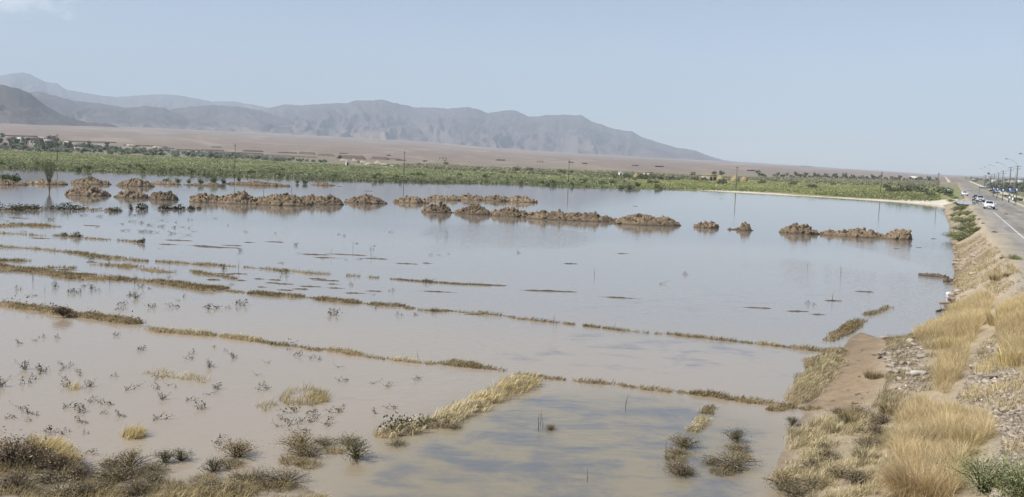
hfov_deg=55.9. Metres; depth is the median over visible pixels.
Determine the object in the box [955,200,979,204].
water
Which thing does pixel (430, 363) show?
field ridge
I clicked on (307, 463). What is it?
straw tuft
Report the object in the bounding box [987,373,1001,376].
stone
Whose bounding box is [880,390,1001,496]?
dry grass
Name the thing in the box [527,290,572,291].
mud bar
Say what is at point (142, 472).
straw tuft
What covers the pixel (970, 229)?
bank bush
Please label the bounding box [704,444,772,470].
grey shrub
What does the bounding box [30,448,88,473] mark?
dead bush
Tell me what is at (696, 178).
scrub bush
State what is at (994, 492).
stone
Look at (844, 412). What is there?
straw tuft
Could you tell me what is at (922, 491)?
tall tussock
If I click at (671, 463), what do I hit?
grey shrub
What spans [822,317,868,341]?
field ridge
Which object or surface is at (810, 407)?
field ridge
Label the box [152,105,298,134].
mountains
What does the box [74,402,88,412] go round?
water weed
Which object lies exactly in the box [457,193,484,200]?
earth mound
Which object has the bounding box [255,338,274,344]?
field ridge
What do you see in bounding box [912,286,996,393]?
dry grass
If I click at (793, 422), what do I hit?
grey shrub
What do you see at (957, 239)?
bank bush
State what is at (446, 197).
earth mound
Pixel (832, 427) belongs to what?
straw tuft
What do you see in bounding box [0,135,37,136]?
berm
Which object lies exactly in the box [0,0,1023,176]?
sky
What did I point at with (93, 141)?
berm
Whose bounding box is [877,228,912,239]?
earth mound
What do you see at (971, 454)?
tall tussock
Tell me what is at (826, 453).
brown shrub
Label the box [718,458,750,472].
brown shrub
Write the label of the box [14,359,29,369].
water weed
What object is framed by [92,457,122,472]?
brown shrub
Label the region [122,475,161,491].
grey shrub
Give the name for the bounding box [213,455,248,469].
straw tuft
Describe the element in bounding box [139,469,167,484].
brown shrub
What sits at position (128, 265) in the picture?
field ridge
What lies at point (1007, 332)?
dry grass
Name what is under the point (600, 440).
water
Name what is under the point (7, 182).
earth mound
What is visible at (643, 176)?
scrub bush
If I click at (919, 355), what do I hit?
stone
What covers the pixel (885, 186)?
scrub bush
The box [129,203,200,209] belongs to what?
field ridge
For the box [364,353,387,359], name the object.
field ridge
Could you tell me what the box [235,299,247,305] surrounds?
water weed
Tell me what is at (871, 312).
field ridge
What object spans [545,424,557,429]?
grey shrub
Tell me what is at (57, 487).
grey shrub
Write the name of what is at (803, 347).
field ridge
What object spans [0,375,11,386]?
water weed
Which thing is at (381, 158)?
berm
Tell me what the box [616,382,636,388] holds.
field ridge
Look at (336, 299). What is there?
field ridge
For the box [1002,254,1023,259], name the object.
bank bush
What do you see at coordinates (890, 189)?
scrub bush
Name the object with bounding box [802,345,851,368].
field ridge
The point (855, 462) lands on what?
flattened straw
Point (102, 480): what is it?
straw tuft
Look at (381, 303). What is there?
field ridge
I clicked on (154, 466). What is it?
grey shrub
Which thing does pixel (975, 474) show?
green bush
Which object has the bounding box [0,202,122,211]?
field ridge
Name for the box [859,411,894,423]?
brown shrub
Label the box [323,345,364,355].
field ridge
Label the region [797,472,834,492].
grey shrub
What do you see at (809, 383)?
dry grass
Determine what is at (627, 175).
scrub bush
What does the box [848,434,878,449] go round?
brown shrub
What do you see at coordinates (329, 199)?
earth mound
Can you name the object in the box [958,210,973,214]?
bank bush
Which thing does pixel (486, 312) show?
field ridge
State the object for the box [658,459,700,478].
brown shrub
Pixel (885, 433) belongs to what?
tall tussock
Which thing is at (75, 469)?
brown shrub
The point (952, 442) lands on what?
tall tussock
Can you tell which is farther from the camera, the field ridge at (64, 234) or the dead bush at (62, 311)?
the field ridge at (64, 234)
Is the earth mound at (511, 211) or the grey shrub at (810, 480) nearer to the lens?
the grey shrub at (810, 480)
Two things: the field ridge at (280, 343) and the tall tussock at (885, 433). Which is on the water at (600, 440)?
the field ridge at (280, 343)
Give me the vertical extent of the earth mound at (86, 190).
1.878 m
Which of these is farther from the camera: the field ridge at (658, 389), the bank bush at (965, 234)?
the bank bush at (965, 234)
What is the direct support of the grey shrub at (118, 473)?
on the ground at (836, 395)
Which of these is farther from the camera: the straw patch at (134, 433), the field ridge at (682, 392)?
the field ridge at (682, 392)
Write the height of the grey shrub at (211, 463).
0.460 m
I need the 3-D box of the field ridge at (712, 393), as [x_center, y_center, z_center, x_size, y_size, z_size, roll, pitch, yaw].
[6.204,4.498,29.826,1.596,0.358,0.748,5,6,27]
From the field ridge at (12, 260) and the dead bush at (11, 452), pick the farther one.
the field ridge at (12, 260)
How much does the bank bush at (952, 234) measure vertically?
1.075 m
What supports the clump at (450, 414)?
on the water at (600, 440)
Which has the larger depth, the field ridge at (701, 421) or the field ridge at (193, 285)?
the field ridge at (193, 285)
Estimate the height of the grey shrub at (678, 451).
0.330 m
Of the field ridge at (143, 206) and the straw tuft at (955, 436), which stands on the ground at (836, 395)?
the straw tuft at (955, 436)
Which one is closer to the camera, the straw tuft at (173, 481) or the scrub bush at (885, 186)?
the straw tuft at (173, 481)
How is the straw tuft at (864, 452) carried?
on the ground at (836, 395)
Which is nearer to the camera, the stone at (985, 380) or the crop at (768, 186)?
the stone at (985, 380)
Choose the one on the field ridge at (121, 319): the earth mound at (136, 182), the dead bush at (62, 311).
the dead bush at (62, 311)
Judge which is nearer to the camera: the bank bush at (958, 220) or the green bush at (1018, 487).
the green bush at (1018, 487)
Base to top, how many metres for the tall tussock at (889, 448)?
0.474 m
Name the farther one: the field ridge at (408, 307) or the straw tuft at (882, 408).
the field ridge at (408, 307)
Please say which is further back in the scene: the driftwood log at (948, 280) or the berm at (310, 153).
the berm at (310, 153)
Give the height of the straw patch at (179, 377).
0.286 m
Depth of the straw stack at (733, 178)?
456.65 m
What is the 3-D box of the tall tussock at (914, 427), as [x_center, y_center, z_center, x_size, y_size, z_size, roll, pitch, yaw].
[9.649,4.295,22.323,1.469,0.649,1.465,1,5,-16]
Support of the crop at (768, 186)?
on the ground at (836, 395)
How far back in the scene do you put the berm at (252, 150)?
934.75 m
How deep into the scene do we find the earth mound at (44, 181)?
160.66 m
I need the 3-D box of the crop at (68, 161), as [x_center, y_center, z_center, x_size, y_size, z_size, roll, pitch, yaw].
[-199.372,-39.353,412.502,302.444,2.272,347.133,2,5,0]
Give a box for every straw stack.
[731,175,739,181]
[740,176,747,181]
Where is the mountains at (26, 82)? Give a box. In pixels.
[0,72,266,109]
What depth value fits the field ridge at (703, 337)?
39.98 m
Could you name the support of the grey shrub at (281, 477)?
on the ground at (836, 395)
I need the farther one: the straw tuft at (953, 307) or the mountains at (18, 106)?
the mountains at (18, 106)
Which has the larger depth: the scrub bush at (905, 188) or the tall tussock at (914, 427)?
the scrub bush at (905, 188)
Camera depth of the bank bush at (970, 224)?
114.66 m
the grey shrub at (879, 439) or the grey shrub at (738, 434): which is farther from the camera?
the grey shrub at (738, 434)
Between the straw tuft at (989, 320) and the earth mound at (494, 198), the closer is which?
the straw tuft at (989, 320)
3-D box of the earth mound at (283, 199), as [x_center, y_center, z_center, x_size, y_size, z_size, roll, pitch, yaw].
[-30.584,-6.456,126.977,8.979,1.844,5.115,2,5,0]
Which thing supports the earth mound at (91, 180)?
on the water at (600, 440)
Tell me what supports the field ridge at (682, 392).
on the water at (600, 440)
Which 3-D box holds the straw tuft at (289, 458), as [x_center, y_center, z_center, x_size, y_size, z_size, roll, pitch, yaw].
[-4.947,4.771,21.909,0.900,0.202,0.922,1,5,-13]
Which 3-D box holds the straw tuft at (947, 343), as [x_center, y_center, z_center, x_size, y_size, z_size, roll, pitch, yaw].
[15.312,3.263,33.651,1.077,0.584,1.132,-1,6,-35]
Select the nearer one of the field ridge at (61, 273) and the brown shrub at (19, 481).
the brown shrub at (19, 481)
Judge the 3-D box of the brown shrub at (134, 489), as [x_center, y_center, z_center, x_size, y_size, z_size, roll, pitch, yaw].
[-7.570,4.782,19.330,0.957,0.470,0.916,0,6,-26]
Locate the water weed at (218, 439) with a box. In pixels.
[211,433,225,445]
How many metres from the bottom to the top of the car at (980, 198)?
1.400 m
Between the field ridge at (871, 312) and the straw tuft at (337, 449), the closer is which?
the straw tuft at (337, 449)
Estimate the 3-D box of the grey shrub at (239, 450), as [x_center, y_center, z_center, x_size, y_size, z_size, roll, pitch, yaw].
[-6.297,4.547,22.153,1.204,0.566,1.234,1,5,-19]
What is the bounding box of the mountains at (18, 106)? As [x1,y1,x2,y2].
[0,85,117,126]
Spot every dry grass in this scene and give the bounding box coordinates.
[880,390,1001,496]
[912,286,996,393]
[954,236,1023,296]
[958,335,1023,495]
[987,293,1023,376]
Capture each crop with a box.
[0,149,325,179]
[323,163,630,187]
[368,163,940,187]
[629,180,940,201]
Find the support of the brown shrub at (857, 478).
on the ground at (836, 395)
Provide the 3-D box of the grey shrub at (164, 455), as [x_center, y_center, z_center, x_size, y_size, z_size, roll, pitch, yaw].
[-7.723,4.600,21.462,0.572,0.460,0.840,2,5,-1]
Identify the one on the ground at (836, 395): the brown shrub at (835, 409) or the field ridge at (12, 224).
the brown shrub at (835, 409)
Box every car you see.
[975,195,984,201]
[983,200,996,208]
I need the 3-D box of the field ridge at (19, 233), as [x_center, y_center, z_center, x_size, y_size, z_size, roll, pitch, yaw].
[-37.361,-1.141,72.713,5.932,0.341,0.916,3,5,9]
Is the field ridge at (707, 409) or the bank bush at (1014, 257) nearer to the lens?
the field ridge at (707, 409)
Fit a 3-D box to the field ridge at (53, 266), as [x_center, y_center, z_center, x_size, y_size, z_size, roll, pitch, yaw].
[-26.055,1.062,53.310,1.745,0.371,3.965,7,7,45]
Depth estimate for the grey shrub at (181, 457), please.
21.65 m
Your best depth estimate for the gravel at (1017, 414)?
24.58 m
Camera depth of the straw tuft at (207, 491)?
19.39 m
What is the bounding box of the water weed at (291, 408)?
[280,404,299,412]
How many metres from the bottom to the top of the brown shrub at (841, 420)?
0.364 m
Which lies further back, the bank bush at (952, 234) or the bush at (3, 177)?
the bush at (3, 177)
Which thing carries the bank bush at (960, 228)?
on the ground at (836, 395)
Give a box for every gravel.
[881,342,928,392]
[956,335,1023,496]
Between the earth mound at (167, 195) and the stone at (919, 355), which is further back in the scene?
the earth mound at (167, 195)
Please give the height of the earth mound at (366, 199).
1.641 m
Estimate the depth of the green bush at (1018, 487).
17.32 m
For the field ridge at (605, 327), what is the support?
on the water at (600, 440)
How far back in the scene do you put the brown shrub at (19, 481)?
19.19 m
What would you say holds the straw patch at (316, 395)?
on the water at (600, 440)
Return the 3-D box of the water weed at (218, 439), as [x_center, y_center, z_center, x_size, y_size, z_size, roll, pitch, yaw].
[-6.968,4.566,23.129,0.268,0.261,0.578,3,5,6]
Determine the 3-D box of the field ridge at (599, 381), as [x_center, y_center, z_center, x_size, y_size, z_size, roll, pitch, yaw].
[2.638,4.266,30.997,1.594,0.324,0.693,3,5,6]
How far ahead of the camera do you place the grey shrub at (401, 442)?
23.44 m
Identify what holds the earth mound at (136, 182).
on the water at (600, 440)
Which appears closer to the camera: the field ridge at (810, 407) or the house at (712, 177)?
the field ridge at (810, 407)
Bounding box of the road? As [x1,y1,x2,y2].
[958,183,1023,293]
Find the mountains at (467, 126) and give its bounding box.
[259,99,732,161]
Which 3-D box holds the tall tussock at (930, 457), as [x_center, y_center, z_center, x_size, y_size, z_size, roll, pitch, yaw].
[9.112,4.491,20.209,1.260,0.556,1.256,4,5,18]
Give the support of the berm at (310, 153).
on the ground at (836, 395)
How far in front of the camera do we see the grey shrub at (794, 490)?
20.84 m
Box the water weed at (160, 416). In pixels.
[153,412,171,420]
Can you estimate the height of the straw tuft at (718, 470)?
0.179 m
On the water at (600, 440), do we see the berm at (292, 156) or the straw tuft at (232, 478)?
the straw tuft at (232, 478)
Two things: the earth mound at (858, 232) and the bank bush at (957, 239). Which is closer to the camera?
the bank bush at (957, 239)
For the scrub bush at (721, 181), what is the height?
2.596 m
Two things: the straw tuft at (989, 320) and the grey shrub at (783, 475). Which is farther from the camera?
the straw tuft at (989, 320)
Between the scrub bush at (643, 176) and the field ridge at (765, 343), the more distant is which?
the scrub bush at (643, 176)
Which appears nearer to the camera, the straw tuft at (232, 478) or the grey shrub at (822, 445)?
the straw tuft at (232, 478)
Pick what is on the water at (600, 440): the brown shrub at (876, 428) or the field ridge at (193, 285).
the field ridge at (193, 285)
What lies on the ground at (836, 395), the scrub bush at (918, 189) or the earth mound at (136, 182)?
the scrub bush at (918, 189)
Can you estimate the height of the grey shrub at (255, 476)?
0.482 m
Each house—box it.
[126,144,139,146]
[153,146,167,148]
[709,175,716,179]
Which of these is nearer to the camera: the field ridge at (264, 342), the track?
the field ridge at (264, 342)
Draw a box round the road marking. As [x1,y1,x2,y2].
[994,212,1023,237]
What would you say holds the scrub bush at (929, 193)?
on the ground at (836, 395)
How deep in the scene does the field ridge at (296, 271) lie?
56.78 m
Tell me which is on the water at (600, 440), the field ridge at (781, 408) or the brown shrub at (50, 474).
the field ridge at (781, 408)
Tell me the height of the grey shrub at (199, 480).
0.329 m
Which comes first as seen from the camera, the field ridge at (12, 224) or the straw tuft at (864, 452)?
the straw tuft at (864, 452)
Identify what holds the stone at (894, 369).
on the ground at (836, 395)
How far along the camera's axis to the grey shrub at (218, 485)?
19.58 m
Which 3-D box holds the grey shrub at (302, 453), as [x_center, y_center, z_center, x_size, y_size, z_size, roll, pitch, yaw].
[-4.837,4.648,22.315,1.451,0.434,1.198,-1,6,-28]
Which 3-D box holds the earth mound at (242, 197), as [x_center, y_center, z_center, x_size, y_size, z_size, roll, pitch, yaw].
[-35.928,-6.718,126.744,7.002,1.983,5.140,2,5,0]
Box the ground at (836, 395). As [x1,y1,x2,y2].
[0,123,1023,496]
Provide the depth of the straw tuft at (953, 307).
47.10 m
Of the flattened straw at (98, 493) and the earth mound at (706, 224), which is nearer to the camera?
the flattened straw at (98, 493)
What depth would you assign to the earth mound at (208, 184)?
181.33 m
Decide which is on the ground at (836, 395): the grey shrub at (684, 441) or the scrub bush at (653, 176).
the scrub bush at (653, 176)
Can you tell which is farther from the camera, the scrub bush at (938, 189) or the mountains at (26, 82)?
the mountains at (26, 82)
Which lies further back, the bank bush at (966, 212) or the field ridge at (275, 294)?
the bank bush at (966, 212)
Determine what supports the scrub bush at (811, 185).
on the ground at (836, 395)
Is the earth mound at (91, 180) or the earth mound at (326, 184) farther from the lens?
the earth mound at (326, 184)
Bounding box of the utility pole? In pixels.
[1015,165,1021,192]
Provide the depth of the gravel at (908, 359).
32.71 m
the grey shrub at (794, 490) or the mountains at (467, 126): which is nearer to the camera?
the grey shrub at (794, 490)
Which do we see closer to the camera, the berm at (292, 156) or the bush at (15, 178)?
the bush at (15, 178)
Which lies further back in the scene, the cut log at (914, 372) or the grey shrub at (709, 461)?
the cut log at (914, 372)
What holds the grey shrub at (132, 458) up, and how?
on the water at (600, 440)
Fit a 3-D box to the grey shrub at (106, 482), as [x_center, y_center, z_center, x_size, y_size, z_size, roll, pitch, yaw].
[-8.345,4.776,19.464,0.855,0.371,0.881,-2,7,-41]
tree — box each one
[9,144,18,149]
[20,143,26,150]
[38,158,57,189]
[40,143,48,149]
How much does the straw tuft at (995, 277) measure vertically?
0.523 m
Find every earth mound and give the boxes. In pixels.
[0,179,28,184]
[24,179,67,184]
[64,183,110,195]
[70,176,111,184]
[114,189,148,197]
[116,178,154,186]
[148,190,178,199]
[151,181,180,184]
[183,182,223,185]
[189,192,218,202]
[215,190,257,204]
[225,180,289,185]
[252,192,312,205]
[296,193,343,204]
[311,182,335,185]
[344,194,386,203]
[393,195,429,203]
[421,201,453,212]
[427,195,460,200]
[455,203,491,214]
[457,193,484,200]
[481,195,507,200]
[490,206,528,216]
[506,195,537,202]
[526,209,617,221]
[613,213,680,225]
[693,221,718,227]
[727,221,752,230]
[779,222,818,234]
[819,227,881,237]
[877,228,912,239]
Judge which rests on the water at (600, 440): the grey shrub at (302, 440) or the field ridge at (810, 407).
the grey shrub at (302, 440)
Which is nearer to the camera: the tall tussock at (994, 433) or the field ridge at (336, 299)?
the tall tussock at (994, 433)
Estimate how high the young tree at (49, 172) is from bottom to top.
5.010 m
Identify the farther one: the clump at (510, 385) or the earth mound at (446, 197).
the earth mound at (446, 197)
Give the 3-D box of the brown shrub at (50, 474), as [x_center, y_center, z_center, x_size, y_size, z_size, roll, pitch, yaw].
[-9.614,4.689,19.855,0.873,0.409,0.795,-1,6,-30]
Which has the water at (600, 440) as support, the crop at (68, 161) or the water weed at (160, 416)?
the water weed at (160, 416)
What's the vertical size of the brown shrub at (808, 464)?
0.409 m
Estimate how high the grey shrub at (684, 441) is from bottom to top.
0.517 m
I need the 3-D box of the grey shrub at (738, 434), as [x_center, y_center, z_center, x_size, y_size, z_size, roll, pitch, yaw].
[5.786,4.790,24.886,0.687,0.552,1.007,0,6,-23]
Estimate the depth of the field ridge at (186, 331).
36.51 m
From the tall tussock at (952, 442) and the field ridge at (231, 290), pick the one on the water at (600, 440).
the field ridge at (231, 290)
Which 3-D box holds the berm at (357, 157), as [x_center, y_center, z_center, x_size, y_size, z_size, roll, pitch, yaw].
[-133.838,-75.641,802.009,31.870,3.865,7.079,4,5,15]
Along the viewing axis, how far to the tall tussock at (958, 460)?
19.93 m
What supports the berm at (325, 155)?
on the ground at (836, 395)
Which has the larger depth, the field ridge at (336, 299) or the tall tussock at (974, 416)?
the field ridge at (336, 299)
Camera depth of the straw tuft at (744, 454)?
23.68 m
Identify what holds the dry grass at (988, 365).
on the gravel at (1017, 414)
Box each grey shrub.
[28,473,108,496]
[72,454,147,483]
[83,473,120,492]
[95,445,159,468]
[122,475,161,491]
[139,458,172,472]
[148,448,178,464]
[170,448,192,460]
[185,475,216,487]
[198,455,232,473]
[204,476,242,495]
[210,434,263,460]
[210,477,263,495]
[220,460,284,487]
[247,461,317,486]
[269,424,325,452]
[273,439,331,458]
[313,433,339,447]
[331,431,364,445]
[341,434,373,462]
[384,436,410,446]
[442,421,462,430]
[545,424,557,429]
[662,444,689,455]
[663,458,687,467]
[666,432,702,451]
[695,454,722,465]
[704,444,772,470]
[720,426,747,445]
[722,438,753,452]
[757,466,808,489]
[765,471,820,496]
[783,414,799,425]
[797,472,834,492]
[813,442,829,448]
[823,461,856,479]
[868,432,883,444]
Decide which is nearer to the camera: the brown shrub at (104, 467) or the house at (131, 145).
the brown shrub at (104, 467)
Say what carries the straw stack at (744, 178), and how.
on the ground at (836, 395)
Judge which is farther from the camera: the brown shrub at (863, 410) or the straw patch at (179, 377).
the straw patch at (179, 377)
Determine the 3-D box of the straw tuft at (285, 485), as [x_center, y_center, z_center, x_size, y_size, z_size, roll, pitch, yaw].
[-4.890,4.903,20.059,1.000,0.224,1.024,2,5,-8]
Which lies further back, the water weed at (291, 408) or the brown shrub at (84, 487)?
the water weed at (291, 408)
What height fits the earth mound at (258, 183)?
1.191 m
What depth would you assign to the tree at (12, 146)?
597.15 m
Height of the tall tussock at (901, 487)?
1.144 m
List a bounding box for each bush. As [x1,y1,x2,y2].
[0,174,10,179]
[0,426,68,467]
[7,173,21,180]
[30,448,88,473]
[49,305,73,315]
[210,175,217,182]
[621,174,631,177]
[624,184,634,188]
[636,173,648,178]
[648,174,658,178]
[691,176,700,180]
[716,178,726,183]
[807,183,817,187]
[881,183,891,187]
[885,187,898,191]
[897,184,912,191]
[914,186,930,191]
[918,435,1023,496]
[924,189,935,194]
[932,186,944,192]
[941,231,961,237]
[942,189,953,194]
[946,216,971,222]
[950,236,964,240]
[951,224,966,230]
[953,204,968,210]
[953,229,974,238]
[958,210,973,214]
[958,226,975,234]
[960,221,978,226]
[960,444,1023,496]
[961,217,977,221]
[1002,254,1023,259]
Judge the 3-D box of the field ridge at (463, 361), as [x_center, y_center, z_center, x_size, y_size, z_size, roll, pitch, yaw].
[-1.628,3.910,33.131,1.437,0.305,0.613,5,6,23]
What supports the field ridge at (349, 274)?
on the water at (600, 440)
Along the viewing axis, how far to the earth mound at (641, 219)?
114.96 m
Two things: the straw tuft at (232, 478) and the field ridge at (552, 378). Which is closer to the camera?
the straw tuft at (232, 478)
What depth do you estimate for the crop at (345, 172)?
338.62 m
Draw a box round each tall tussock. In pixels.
[854,442,976,496]
[876,457,916,479]
[877,425,904,446]
[880,435,900,453]
[882,427,911,446]
[897,425,923,443]
[904,420,952,444]
[909,387,931,404]
[911,480,943,496]
[920,448,963,469]
[938,437,970,454]
[939,437,983,455]
[942,449,975,469]
[950,422,980,438]
[957,409,994,424]
[958,423,1001,438]
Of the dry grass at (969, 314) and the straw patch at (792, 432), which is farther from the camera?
the dry grass at (969, 314)
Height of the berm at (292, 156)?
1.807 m
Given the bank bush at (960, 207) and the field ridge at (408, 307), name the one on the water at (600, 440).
the field ridge at (408, 307)
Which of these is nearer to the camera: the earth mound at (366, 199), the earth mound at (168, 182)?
the earth mound at (366, 199)
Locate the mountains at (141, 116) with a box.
[30,91,191,127]
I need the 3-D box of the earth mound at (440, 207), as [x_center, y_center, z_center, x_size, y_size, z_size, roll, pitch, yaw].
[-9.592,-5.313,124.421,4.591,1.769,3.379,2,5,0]
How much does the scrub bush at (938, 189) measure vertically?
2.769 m
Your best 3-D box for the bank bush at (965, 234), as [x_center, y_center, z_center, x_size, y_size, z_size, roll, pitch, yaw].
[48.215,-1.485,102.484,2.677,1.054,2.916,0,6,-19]
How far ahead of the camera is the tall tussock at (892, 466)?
20.54 m
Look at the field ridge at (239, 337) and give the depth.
35.88 m
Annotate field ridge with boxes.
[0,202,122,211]
[0,222,62,227]
[0,230,45,235]
[0,245,148,261]
[0,257,31,261]
[0,262,129,280]
[0,295,147,324]
[12,264,76,271]
[54,231,144,242]
[89,262,178,272]
[122,276,230,290]
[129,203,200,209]
[143,325,217,335]
[155,259,236,266]
[189,269,237,278]
[218,332,263,341]
[223,289,245,292]
[244,265,331,274]
[246,289,304,297]
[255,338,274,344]
[270,338,309,348]
[308,347,323,350]
[315,295,361,303]
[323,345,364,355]
[346,273,378,277]
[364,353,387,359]
[368,300,405,306]
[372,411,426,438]
[389,354,421,363]
[390,277,491,285]
[403,305,415,308]
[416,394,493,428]
[417,307,502,315]
[424,360,437,364]
[436,359,506,370]
[450,357,480,364]
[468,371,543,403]
[513,316,559,322]
[515,372,565,380]
[561,321,576,324]
[574,376,615,384]
[582,322,648,332]
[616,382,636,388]
[638,384,672,392]
[667,331,738,341]
[677,389,688,394]
[684,415,713,431]
[688,387,735,399]
[696,404,718,414]
[732,393,790,406]
[755,341,779,345]
[765,402,802,411]
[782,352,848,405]
[787,344,840,351]
[799,403,820,410]
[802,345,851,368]
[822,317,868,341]
[861,305,893,315]
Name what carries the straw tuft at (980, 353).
on the gravel at (1017, 414)
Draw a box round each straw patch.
[67,377,83,389]
[118,420,151,439]
[141,365,210,381]
[255,397,277,410]
[279,381,331,405]
[783,421,804,444]
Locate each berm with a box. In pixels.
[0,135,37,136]
[72,141,115,142]
[204,151,263,154]
[242,150,262,151]
[265,154,316,157]
[298,151,315,154]
[317,154,334,156]
[336,155,365,159]
[370,157,388,159]
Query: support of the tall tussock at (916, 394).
on the ground at (836, 395)
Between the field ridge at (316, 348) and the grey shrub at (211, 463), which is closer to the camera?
the grey shrub at (211, 463)
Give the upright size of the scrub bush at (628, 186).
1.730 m
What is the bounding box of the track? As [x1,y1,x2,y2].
[969,181,1023,200]
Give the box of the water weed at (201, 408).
[195,400,205,409]
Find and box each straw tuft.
[77,472,120,486]
[104,467,143,481]
[132,468,165,476]
[146,473,185,490]
[163,480,202,496]
[186,470,221,483]
[197,485,237,496]
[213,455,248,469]
[222,468,259,481]
[255,474,298,492]
[274,453,307,465]
[295,457,325,469]
[326,445,344,453]
[662,451,691,461]
[708,464,737,476]
[729,450,756,458]
[821,415,848,432]
[834,405,873,422]
[848,438,884,459]
[862,368,887,379]
[875,398,905,415]
[936,333,964,350]
[946,301,961,310]
[948,424,995,447]
[976,347,988,354]
[984,307,1011,325]
[985,344,1021,365]
[988,272,1004,280]
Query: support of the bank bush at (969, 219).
on the ground at (836, 395)
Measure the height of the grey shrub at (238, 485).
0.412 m
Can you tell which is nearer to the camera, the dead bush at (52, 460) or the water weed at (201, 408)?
the dead bush at (52, 460)
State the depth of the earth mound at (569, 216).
118.24 m
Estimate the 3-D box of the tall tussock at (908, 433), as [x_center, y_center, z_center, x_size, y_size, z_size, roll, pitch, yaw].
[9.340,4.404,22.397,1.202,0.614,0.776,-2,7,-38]
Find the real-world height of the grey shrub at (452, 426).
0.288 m
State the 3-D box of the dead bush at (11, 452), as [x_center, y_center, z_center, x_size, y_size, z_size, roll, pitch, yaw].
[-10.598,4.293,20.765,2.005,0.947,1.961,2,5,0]
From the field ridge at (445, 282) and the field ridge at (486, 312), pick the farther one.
the field ridge at (445, 282)
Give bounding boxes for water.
[0,168,954,496]
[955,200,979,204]
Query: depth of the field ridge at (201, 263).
58.28 m
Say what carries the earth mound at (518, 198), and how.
on the water at (600, 440)
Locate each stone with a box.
[892,367,899,373]
[916,353,926,357]
[981,379,991,382]
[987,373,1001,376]
[991,487,1005,496]
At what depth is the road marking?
102.58 m
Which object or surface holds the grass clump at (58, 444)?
on the ground at (836, 395)
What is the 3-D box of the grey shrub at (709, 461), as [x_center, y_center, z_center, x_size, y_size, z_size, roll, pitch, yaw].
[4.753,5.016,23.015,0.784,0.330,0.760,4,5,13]
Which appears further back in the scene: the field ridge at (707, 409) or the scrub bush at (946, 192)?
the scrub bush at (946, 192)
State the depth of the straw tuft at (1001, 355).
28.68 m
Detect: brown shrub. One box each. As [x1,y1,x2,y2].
[0,466,43,493]
[29,468,64,485]
[45,456,99,482]
[60,479,104,496]
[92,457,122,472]
[114,476,159,496]
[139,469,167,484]
[201,476,221,489]
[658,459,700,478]
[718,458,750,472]
[794,454,826,472]
[810,444,842,461]
[825,405,842,413]
[831,415,850,425]
[836,465,873,487]
[840,402,875,416]
[847,418,885,438]
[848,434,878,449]
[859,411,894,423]
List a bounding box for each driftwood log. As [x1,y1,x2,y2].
[918,272,948,277]
[943,277,956,281]
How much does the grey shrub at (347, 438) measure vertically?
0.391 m
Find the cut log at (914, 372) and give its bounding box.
[910,370,930,374]
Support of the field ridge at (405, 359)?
on the water at (600, 440)
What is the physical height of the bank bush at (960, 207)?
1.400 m
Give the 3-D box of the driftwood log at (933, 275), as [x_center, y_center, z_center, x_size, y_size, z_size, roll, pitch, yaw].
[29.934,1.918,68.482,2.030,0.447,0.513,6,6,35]
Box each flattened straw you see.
[0,440,331,496]
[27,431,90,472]
[774,397,909,496]
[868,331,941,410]
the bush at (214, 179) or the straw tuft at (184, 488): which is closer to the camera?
the straw tuft at (184, 488)
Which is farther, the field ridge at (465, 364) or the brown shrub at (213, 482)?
the field ridge at (465, 364)
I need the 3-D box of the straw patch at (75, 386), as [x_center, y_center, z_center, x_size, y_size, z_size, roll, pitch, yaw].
[-12.586,3.868,27.902,0.575,0.303,1.244,-1,6,-34]
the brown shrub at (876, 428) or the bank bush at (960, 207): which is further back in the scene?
the bank bush at (960, 207)
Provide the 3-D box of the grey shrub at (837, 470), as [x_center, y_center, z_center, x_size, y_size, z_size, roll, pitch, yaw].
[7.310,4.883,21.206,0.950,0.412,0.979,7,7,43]
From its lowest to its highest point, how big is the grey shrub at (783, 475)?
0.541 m
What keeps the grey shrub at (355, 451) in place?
on the water at (600, 440)
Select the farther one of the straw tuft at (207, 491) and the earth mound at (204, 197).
the earth mound at (204, 197)
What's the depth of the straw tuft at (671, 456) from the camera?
23.26 m
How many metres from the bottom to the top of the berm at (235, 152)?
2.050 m
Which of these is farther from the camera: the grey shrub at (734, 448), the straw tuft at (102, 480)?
the grey shrub at (734, 448)
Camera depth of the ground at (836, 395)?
858.84 m
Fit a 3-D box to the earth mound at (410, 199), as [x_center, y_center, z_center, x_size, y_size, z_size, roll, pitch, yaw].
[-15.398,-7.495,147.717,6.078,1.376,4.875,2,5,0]
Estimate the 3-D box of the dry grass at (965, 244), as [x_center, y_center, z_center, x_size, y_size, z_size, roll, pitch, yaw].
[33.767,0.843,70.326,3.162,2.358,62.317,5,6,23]
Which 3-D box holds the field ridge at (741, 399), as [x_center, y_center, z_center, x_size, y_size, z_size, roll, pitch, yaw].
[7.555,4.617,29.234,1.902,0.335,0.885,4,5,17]
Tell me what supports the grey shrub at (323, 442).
on the water at (600, 440)
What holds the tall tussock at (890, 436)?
on the ground at (836, 395)
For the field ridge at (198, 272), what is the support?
on the water at (600, 440)
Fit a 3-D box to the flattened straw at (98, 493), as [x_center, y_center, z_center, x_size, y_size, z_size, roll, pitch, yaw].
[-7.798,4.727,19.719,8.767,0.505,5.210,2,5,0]
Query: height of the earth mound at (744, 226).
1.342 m

